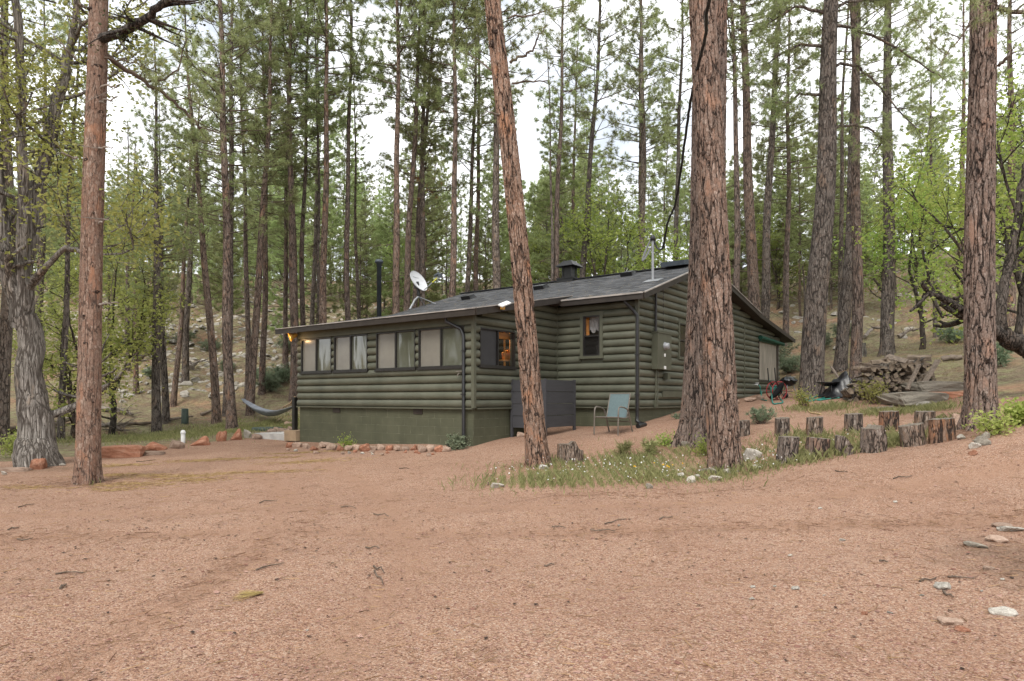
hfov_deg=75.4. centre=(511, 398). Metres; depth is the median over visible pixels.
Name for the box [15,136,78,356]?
pine tree
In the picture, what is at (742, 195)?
young pine
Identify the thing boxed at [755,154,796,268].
young pine
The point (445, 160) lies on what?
pine tree
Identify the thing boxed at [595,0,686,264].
pine tree
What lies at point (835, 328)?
bush
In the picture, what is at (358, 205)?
pine tree
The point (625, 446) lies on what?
bush
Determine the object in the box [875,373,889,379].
firewood log
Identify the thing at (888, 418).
stump
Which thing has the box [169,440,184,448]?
rock
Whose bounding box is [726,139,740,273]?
pine tree
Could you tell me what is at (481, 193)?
pine tree
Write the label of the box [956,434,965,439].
rock
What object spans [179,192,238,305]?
young pine
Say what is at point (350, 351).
window
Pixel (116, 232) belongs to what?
pine tree
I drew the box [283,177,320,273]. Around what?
young pine
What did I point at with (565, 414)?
privacy screen
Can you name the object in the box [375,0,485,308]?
pine tree
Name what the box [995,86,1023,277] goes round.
young pine
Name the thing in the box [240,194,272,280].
young pine
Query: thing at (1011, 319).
pine tree
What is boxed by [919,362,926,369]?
firewood log
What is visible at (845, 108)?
pine tree
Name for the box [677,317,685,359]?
window
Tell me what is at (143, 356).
fallen log
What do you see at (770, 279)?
young pine
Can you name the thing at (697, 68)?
service cable
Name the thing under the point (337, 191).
pine tree
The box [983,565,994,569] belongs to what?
rock
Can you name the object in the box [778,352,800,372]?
bush
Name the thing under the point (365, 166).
pine tree
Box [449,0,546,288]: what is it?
pine tree
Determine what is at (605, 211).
young pine
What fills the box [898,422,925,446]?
stump
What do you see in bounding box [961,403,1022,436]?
bush
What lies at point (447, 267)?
young pine
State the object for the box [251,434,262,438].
rock
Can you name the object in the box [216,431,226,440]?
rock
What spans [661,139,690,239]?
pine tree
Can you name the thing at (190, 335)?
bush
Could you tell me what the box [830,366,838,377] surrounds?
board
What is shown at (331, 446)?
rock
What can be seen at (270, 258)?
young pine
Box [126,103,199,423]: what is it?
pine tree
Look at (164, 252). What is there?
pine tree
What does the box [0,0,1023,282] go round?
sky
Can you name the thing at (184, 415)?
wooden post
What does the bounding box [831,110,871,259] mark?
pine tree
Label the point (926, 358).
firewood log
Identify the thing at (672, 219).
pine tree
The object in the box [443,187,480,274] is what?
young pine
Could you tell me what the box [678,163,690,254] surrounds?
pine tree
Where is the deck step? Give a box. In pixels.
[284,430,299,440]
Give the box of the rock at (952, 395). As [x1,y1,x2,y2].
[941,392,962,398]
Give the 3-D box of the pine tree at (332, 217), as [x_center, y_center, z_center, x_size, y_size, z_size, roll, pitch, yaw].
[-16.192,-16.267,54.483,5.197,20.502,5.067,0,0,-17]
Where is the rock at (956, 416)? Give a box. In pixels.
[951,413,959,426]
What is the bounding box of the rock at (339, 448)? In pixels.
[337,445,343,450]
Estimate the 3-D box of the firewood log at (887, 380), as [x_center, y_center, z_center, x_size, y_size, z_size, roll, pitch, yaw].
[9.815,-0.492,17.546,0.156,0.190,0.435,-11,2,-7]
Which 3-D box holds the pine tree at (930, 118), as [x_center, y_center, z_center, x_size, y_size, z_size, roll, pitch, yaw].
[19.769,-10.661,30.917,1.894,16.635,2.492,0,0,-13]
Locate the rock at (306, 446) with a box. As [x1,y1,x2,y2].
[302,443,310,448]
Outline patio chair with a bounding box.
[593,393,632,434]
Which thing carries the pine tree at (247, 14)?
on the ground at (780, 504)
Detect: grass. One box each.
[4,402,299,448]
[10,320,1023,490]
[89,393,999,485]
[438,427,963,497]
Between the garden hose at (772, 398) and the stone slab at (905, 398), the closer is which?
the stone slab at (905, 398)
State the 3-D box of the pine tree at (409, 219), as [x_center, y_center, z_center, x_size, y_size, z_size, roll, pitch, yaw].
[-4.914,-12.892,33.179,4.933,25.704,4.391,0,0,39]
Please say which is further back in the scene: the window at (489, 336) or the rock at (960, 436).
the window at (489, 336)
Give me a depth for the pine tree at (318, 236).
32.93 m
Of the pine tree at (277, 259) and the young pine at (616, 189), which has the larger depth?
the young pine at (616, 189)
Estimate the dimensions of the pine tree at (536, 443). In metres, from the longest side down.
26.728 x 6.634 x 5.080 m
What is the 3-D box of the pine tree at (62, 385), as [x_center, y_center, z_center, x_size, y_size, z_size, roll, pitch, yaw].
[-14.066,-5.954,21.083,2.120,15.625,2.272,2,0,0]
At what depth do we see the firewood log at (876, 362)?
17.60 m
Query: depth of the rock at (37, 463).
14.10 m
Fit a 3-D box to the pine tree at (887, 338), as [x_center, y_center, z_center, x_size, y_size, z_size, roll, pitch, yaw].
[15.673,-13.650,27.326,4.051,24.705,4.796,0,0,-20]
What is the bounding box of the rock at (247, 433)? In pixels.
[244,429,251,437]
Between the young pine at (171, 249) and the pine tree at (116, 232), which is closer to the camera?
the pine tree at (116, 232)
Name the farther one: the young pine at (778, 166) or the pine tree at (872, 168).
the pine tree at (872, 168)
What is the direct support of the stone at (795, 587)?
on the ground at (780, 504)
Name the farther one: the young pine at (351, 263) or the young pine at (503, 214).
the young pine at (503, 214)
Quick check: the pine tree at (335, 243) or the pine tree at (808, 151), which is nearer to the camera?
the pine tree at (808, 151)
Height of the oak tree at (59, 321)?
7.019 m
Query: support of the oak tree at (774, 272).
on the ground at (780, 504)
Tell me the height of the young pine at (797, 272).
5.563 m
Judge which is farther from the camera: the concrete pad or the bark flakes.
the concrete pad
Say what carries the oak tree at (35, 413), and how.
on the ground at (780, 504)
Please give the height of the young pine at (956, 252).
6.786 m
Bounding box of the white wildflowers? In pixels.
[495,430,898,479]
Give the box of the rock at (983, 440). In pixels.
[973,435,991,445]
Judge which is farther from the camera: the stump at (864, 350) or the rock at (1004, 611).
the stump at (864, 350)
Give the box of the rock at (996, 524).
[991,522,1012,526]
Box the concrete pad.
[254,432,283,440]
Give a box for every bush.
[0,426,16,457]
[140,366,160,378]
[171,330,196,341]
[197,337,221,350]
[218,359,236,370]
[256,364,288,383]
[256,373,284,391]
[269,362,289,380]
[273,338,290,351]
[334,432,357,446]
[443,431,470,450]
[614,438,634,453]
[638,435,661,454]
[651,429,674,446]
[671,413,679,418]
[688,432,706,456]
[746,405,777,423]
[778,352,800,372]
[779,342,800,358]
[790,382,817,407]
[825,332,834,345]
[828,322,850,336]
[852,374,890,404]
[935,317,963,342]
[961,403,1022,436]
[988,396,1023,426]
[996,342,1017,366]
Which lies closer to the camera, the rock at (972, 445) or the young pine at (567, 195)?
the rock at (972, 445)
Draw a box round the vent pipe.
[180,430,185,442]
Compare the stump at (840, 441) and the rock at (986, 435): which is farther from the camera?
the stump at (840, 441)
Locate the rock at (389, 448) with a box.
[385,445,392,450]
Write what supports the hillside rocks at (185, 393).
on the ground at (780, 504)
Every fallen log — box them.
[10,426,16,432]
[55,417,70,426]
[118,421,150,425]
[138,349,151,361]
[167,352,208,370]
[170,415,193,420]
[200,410,211,415]
[863,325,879,337]
[894,325,930,337]
[941,355,962,360]
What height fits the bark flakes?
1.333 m
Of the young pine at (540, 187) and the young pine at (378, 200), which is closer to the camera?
the young pine at (540, 187)
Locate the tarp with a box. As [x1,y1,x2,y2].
[818,371,851,398]
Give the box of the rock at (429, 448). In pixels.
[426,445,434,451]
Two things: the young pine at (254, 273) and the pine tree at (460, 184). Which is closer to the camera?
the pine tree at (460, 184)
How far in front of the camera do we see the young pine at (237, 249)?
60.63 m
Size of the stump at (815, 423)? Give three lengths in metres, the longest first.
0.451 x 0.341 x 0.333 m
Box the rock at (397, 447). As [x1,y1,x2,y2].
[394,445,400,450]
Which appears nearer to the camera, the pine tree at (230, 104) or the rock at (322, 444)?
the rock at (322, 444)
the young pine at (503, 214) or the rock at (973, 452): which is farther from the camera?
the young pine at (503, 214)
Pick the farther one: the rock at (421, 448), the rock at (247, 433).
the rock at (247, 433)
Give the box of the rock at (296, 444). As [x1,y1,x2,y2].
[292,442,301,447]
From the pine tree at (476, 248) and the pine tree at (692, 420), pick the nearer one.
the pine tree at (692, 420)
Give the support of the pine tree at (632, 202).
on the ground at (780, 504)
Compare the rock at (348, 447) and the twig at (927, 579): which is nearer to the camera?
the twig at (927, 579)
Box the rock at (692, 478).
[686,475,695,482]
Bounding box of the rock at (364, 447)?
[359,443,369,451]
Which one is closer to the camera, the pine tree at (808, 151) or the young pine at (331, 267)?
the young pine at (331, 267)
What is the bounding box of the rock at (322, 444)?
[318,442,329,447]
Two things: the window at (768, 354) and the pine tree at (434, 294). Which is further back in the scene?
the pine tree at (434, 294)
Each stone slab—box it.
[874,391,948,405]
[898,381,963,391]
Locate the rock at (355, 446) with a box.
[352,444,359,449]
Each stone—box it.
[791,586,799,589]
[933,582,950,588]
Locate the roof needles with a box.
[330,273,662,322]
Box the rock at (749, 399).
[743,397,756,400]
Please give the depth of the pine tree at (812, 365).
19.74 m
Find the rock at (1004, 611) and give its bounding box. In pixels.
[988,606,1018,615]
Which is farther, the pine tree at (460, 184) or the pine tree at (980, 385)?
the pine tree at (460, 184)
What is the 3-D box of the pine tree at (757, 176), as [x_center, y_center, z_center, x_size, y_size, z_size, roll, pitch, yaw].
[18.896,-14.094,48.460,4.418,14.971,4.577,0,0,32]
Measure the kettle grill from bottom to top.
0.742 m
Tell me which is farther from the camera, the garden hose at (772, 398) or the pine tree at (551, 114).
the pine tree at (551, 114)
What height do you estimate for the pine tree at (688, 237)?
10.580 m
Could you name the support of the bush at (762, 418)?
on the ground at (780, 504)
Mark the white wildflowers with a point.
(641, 462)
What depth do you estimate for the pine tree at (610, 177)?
58.49 m
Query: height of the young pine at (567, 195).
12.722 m
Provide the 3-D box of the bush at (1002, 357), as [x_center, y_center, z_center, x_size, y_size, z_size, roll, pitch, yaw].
[14.533,-1.325,20.061,1.412,0.953,1.397,0,0,0]
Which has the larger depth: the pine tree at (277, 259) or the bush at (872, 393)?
the pine tree at (277, 259)
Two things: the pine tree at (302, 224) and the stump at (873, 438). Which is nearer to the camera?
the stump at (873, 438)
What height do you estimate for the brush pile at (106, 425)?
0.559 m
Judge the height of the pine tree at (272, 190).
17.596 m
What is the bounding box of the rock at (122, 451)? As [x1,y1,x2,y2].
[101,445,146,457]
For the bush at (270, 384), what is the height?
1.036 m
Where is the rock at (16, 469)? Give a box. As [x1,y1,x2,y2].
[0,467,32,471]
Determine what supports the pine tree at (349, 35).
on the ground at (780, 504)
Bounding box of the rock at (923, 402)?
[916,401,929,405]
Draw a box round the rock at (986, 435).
[982,432,990,438]
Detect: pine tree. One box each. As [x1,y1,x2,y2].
[0,0,85,443]
[11,0,83,375]
[12,0,256,484]
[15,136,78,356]
[27,93,71,243]
[41,0,87,440]
[56,111,82,274]
[72,125,83,256]
[102,174,130,330]
[102,192,125,333]
[103,120,149,370]
[103,170,138,323]
[108,34,200,433]
[111,136,169,394]
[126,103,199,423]
[131,171,176,355]
[134,170,166,265]
[138,0,296,429]
[147,4,242,423]
[162,170,178,262]
[163,0,293,416]
[164,79,222,382]
[165,76,208,406]
[170,169,193,260]
[182,0,290,402]
[192,120,256,324]
[200,188,249,315]
[209,0,314,394]
[215,0,310,415]
[233,0,348,401]
[235,153,278,286]
[238,0,344,342]
[239,123,280,267]
[241,136,313,364]
[254,1,328,380]
[258,186,283,281]
[261,0,352,325]
[266,0,386,324]
[268,127,313,284]
[282,79,345,317]
[291,7,346,324]
[295,140,339,282]
[299,8,340,323]
[302,0,392,320]
[321,97,368,300]
[329,194,343,278]
[334,50,381,318]
[334,162,363,275]
[341,175,384,316]
[343,197,386,317]
[347,0,463,313]
[350,174,369,275]
[366,173,388,273]
[369,174,412,315]
[371,0,465,306]
[372,0,464,310]
[372,172,392,282]
[374,173,405,310]
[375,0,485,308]
[386,108,440,300]
[387,112,450,304]
[400,0,512,296]
[403,170,437,302]
[413,232,434,302]
[417,100,451,280]
[427,0,518,291]
[430,161,459,293]
[438,0,520,294]
[447,0,588,467]
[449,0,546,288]
[462,149,504,286]
[470,205,492,280]
[473,148,512,287]
[489,169,505,241]
[526,88,601,283]
[528,0,604,280]
[534,0,566,280]
[542,145,576,229]
[553,0,645,277]
[558,21,592,276]
[567,141,596,261]
[569,105,617,245]
[569,147,604,271]
[575,151,598,232]
[580,150,617,270]
[589,147,631,258]
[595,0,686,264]
[598,0,682,268]
[625,185,638,260]
[633,157,662,257]
[639,0,691,260]
[645,92,689,260]
[660,164,684,260]
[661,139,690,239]
[667,170,689,257]
[669,0,727,447]
[678,0,803,310]
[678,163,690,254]
[682,0,782,317]
[684,227,689,258]
[689,0,743,470]
[726,0,821,319]
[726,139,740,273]
[728,0,968,397]
[738,0,840,345]
[740,110,793,289]
[754,100,808,262]
[756,192,770,277]
[771,114,816,316]
[776,141,815,310]
[789,0,901,378]
[795,54,847,200]
[798,0,915,373]
[800,105,817,216]
[809,3,868,322]
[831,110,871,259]
[837,106,861,258]
[838,0,945,356]
[843,139,878,251]
[860,181,881,315]
[861,123,882,218]
[861,177,880,281]
[870,147,882,218]
[870,150,914,307]
[893,70,950,245]
[894,159,910,253]
[900,0,1023,430]
[904,154,943,275]
[905,1,965,337]
[917,0,1003,293]
[932,123,957,229]
[937,0,1023,326]
[996,120,1016,255]
[997,99,1023,200]
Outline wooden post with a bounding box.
[181,408,188,423]
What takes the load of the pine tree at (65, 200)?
on the ground at (780, 504)
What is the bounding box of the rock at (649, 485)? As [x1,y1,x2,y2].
[646,483,652,488]
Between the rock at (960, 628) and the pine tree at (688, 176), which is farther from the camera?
the pine tree at (688, 176)
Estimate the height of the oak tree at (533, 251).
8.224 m
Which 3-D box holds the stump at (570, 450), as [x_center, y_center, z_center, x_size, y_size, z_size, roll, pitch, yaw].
[1.135,1.073,12.928,0.548,0.491,0.577,0,-2,0]
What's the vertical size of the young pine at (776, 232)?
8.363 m
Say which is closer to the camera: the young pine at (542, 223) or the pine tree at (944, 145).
the young pine at (542, 223)
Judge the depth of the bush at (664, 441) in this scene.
13.74 m
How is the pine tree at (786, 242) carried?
on the ground at (780, 504)
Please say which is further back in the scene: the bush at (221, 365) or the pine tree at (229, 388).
the bush at (221, 365)
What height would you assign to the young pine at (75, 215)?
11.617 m
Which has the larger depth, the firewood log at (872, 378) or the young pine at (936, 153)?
the young pine at (936, 153)
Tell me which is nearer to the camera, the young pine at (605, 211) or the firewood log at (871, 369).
the firewood log at (871, 369)
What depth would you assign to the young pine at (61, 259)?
54.80 m
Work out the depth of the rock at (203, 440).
18.49 m
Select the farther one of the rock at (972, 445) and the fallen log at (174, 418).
the fallen log at (174, 418)
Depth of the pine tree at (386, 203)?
53.52 m
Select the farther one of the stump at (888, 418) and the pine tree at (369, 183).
the pine tree at (369, 183)
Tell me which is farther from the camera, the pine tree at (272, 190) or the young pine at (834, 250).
the pine tree at (272, 190)
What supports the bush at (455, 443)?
on the ground at (780, 504)
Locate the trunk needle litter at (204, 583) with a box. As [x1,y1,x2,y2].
[0,415,1023,680]
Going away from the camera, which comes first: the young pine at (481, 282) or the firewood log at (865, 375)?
the firewood log at (865, 375)
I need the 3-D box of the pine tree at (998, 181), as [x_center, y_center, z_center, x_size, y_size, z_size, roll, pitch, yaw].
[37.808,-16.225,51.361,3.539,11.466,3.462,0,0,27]
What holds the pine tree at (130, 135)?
on the ground at (780, 504)
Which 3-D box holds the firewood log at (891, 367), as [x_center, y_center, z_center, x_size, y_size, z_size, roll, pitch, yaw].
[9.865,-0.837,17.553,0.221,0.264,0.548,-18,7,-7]
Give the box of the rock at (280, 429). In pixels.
[277,428,288,431]
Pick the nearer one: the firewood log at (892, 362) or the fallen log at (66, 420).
the firewood log at (892, 362)
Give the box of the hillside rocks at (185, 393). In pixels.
[103,251,1003,402]
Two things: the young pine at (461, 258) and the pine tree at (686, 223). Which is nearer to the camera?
the pine tree at (686, 223)
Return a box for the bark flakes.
[4,426,1013,676]
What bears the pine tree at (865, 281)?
on the ground at (780, 504)
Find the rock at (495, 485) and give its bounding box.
[491,483,504,487]
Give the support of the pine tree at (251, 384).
on the ground at (780, 504)
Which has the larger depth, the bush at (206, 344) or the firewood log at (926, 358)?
the bush at (206, 344)
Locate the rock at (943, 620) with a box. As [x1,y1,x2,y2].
[936,616,963,624]
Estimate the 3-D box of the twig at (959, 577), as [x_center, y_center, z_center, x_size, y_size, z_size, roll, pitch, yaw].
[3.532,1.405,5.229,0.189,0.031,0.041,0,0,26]
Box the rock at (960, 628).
[954,625,971,632]
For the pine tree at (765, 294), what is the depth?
31.80 m
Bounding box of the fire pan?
[816,382,838,396]
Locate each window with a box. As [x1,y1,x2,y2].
[299,337,333,378]
[332,334,369,377]
[374,330,417,376]
[416,325,466,375]
[477,325,516,369]
[578,310,603,362]
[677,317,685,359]
[757,340,777,381]
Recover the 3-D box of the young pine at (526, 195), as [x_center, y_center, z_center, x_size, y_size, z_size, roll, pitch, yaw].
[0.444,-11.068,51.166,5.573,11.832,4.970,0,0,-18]
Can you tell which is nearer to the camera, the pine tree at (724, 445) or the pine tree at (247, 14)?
the pine tree at (724, 445)
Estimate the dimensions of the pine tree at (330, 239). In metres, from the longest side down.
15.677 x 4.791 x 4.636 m
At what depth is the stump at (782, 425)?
12.55 m
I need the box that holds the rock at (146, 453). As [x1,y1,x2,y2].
[143,451,165,455]
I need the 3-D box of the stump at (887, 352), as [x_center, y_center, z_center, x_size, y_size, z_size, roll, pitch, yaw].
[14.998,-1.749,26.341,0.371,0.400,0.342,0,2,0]
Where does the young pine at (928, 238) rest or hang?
on the ground at (780, 504)
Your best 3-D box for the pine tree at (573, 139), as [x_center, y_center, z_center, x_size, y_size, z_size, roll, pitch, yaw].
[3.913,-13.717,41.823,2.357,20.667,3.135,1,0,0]
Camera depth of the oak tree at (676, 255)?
34.38 m
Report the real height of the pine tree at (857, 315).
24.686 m
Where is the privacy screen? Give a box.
[510,378,575,436]
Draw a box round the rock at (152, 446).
[145,442,166,450]
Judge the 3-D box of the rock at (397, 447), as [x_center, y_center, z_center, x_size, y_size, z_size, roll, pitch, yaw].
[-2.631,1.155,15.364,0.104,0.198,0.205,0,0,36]
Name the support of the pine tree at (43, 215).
on the ground at (780, 504)
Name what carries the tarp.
on the ground at (780, 504)
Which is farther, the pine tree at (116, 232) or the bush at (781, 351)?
the pine tree at (116, 232)
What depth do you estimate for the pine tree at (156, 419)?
24.84 m
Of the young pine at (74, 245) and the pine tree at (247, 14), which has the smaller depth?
the pine tree at (247, 14)
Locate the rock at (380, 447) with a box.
[377,444,384,449]
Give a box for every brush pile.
[101,401,141,415]
[101,417,137,431]
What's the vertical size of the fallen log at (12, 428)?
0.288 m
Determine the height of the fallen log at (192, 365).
1.351 m
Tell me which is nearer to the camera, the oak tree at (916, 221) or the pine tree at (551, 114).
the oak tree at (916, 221)
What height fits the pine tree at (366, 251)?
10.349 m
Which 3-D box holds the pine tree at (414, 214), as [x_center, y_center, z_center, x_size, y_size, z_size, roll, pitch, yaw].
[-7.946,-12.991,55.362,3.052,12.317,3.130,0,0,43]
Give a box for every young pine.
[33,179,77,288]
[44,205,79,301]
[45,228,78,291]
[47,173,80,265]
[163,165,222,303]
[163,196,197,278]
[163,206,180,266]
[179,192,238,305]
[180,224,209,282]
[208,204,252,287]
[217,259,243,302]
[234,225,256,289]
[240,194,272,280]
[248,210,283,280]
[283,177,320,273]
[289,210,344,324]
[296,204,309,260]
[306,182,353,292]
[329,219,388,321]
[329,237,349,297]
[350,244,375,307]
[364,189,388,272]
[367,221,401,311]
[400,220,440,307]
[427,191,472,299]
[438,237,459,292]
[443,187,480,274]
[443,231,466,286]
[460,216,511,291]
[464,256,492,291]
[483,203,508,285]
[486,179,549,286]
[492,239,533,287]
[524,163,581,280]
[524,180,545,251]
[528,169,577,282]
[531,165,598,281]
[532,193,546,248]
[544,181,591,278]
[559,238,580,273]
[588,223,622,276]
[590,207,624,273]
[596,214,623,272]
[605,190,645,272]
[606,185,626,271]
[614,205,665,272]
[726,151,760,281]
[726,170,762,283]
[727,191,758,291]
[730,227,759,292]
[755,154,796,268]
[757,215,782,285]
[758,243,782,300]
[759,222,802,306]
[770,194,793,275]
[789,230,808,295]
[794,142,862,273]
[795,165,874,310]
[813,209,843,291]
[832,188,845,294]
[864,207,895,290]
[900,208,944,285]
[905,144,956,262]
[905,150,958,270]
[938,193,958,254]
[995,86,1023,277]
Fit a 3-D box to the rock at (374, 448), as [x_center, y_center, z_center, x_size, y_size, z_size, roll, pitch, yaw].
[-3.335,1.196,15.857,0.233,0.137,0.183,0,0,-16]
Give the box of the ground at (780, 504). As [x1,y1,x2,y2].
[0,252,1023,680]
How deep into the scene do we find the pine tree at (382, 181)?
85.68 m
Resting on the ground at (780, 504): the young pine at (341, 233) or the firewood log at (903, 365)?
the young pine at (341, 233)
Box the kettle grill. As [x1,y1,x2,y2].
[779,375,797,397]
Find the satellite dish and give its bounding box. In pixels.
[409,271,441,309]
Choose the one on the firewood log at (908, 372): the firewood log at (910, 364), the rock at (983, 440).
the firewood log at (910, 364)
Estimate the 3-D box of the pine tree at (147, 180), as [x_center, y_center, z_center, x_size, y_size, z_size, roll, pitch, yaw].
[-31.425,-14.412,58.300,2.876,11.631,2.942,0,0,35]
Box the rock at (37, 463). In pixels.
[29,458,47,468]
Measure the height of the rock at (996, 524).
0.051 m
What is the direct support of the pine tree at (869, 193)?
on the ground at (780, 504)
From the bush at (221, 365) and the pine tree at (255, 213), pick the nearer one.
the bush at (221, 365)
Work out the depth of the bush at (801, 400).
16.96 m
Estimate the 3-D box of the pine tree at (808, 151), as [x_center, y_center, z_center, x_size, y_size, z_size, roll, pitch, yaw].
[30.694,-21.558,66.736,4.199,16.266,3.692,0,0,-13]
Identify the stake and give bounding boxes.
[905,364,920,389]
[922,359,940,380]
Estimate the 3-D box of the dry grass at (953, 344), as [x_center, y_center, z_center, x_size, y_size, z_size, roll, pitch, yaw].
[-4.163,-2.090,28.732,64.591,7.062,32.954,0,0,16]
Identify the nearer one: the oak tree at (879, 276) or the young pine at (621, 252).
the oak tree at (879, 276)
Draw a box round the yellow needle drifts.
[3,450,380,491]
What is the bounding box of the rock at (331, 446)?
[326,442,336,450]
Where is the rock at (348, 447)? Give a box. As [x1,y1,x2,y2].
[344,445,352,450]
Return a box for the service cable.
[654,0,710,249]
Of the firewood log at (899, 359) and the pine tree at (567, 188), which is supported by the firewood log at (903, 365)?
the firewood log at (899, 359)
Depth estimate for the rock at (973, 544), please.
6.09 m
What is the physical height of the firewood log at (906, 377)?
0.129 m
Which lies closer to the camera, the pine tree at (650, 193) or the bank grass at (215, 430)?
the bank grass at (215, 430)
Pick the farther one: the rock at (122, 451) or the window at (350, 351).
the window at (350, 351)
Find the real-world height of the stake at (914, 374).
0.692 m
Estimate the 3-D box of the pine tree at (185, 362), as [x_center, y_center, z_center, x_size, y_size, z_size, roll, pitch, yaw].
[-17.732,-9.089,36.896,3.423,17.643,2.950,3,1,0]
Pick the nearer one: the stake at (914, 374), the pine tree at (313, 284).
the stake at (914, 374)
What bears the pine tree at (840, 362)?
on the ground at (780, 504)
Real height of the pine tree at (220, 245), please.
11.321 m
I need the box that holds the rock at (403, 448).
[401,446,408,450]
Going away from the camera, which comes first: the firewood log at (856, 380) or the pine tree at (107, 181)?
the firewood log at (856, 380)
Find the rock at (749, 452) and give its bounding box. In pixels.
[743,448,763,459]
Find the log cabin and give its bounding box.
[275,235,795,446]
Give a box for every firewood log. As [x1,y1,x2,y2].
[840,387,854,394]
[843,396,858,401]
[846,383,857,387]
[850,377,863,383]
[851,366,866,370]
[853,373,870,377]
[858,376,869,382]
[860,362,882,367]
[861,367,876,372]
[868,376,876,380]
[869,360,886,364]
[873,370,882,375]
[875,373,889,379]
[880,363,895,371]
[883,377,890,383]
[884,361,896,364]
[885,354,908,362]
[889,372,898,378]
[897,363,907,368]
[899,371,912,375]
[900,375,911,378]
[906,355,931,361]
[906,366,914,371]
[907,361,914,366]
[913,359,921,366]
[917,373,926,378]
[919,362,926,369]
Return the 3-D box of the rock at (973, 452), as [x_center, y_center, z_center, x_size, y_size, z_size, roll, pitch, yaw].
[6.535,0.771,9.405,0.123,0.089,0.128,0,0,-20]
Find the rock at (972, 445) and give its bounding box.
[968,442,981,448]
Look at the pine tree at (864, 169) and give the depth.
52.64 m
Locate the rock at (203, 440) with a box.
[190,436,210,445]
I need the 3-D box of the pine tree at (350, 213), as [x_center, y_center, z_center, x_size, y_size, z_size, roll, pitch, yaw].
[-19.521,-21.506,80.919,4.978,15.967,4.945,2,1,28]
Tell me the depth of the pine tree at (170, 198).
82.77 m
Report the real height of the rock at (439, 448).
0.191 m
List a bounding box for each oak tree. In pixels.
[0,0,208,467]
[0,242,129,437]
[11,198,190,434]
[103,243,203,352]
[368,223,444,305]
[501,215,559,286]
[533,169,679,277]
[611,212,688,272]
[744,197,809,309]
[831,150,1014,349]
[843,190,937,307]
[847,61,1023,357]
[898,40,1023,334]
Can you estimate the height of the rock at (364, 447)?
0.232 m
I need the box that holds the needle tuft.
[231,589,263,598]
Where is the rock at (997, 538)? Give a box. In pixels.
[984,535,1009,542]
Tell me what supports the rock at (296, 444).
on the ground at (780, 504)
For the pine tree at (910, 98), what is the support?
on the ground at (780, 504)
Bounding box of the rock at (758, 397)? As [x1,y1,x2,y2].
[756,395,764,399]
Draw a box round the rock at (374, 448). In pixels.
[369,446,376,450]
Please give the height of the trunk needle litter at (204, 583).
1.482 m
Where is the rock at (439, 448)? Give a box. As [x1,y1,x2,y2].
[434,445,442,451]
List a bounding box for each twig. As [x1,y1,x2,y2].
[55,569,83,574]
[256,562,283,569]
[369,570,383,584]
[919,575,940,581]
[946,574,973,578]
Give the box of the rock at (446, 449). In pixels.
[442,446,450,451]
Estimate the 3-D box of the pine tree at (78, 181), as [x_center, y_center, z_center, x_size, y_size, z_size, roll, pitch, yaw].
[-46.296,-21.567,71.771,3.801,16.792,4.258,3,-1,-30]
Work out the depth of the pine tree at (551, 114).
33.11 m
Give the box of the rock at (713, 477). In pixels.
[708,475,721,480]
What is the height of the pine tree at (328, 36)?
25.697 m
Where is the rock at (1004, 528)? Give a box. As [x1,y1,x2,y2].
[996,526,1023,530]
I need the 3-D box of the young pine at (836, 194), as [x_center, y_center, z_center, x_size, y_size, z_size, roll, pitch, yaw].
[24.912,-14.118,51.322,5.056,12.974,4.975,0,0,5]
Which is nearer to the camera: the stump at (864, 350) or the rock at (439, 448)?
the rock at (439, 448)
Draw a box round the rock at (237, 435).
[230,428,241,439]
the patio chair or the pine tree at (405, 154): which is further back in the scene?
the pine tree at (405, 154)
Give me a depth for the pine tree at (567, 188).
60.41 m
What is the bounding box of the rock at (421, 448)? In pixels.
[418,445,425,452]
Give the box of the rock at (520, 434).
[517,432,523,436]
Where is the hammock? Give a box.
[242,399,291,415]
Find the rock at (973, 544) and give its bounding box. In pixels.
[963,541,988,548]
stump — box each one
[557,441,583,463]
[739,420,749,436]
[774,417,789,436]
[775,436,799,463]
[805,437,830,459]
[806,416,822,436]
[834,435,855,455]
[844,413,862,431]
[860,424,886,452]
[862,343,866,356]
[879,410,898,429]
[885,350,893,355]
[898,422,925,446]
[914,410,935,429]
[928,418,955,443]
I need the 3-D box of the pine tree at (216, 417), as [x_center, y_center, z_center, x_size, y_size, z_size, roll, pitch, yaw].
[-12.784,-7.791,26.786,3.324,18.617,3.348,0,0,22]
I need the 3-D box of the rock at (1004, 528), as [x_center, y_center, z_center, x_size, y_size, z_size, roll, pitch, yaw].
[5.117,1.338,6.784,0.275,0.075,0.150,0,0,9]
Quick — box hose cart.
[766,368,786,399]
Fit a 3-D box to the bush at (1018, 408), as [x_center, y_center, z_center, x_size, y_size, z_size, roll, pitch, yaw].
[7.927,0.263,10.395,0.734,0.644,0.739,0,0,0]
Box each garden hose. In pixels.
[769,380,783,404]
[806,395,839,401]
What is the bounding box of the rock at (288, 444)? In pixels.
[286,442,292,447]
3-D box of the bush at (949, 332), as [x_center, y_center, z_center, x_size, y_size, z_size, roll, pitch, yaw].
[19.101,-2.922,28.746,1.345,1.158,1.783,0,0,-26]
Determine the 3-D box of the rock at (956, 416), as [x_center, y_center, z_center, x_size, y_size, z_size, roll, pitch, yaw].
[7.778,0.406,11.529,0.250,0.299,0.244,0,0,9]
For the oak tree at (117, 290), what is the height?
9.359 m
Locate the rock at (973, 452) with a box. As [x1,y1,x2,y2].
[968,450,977,454]

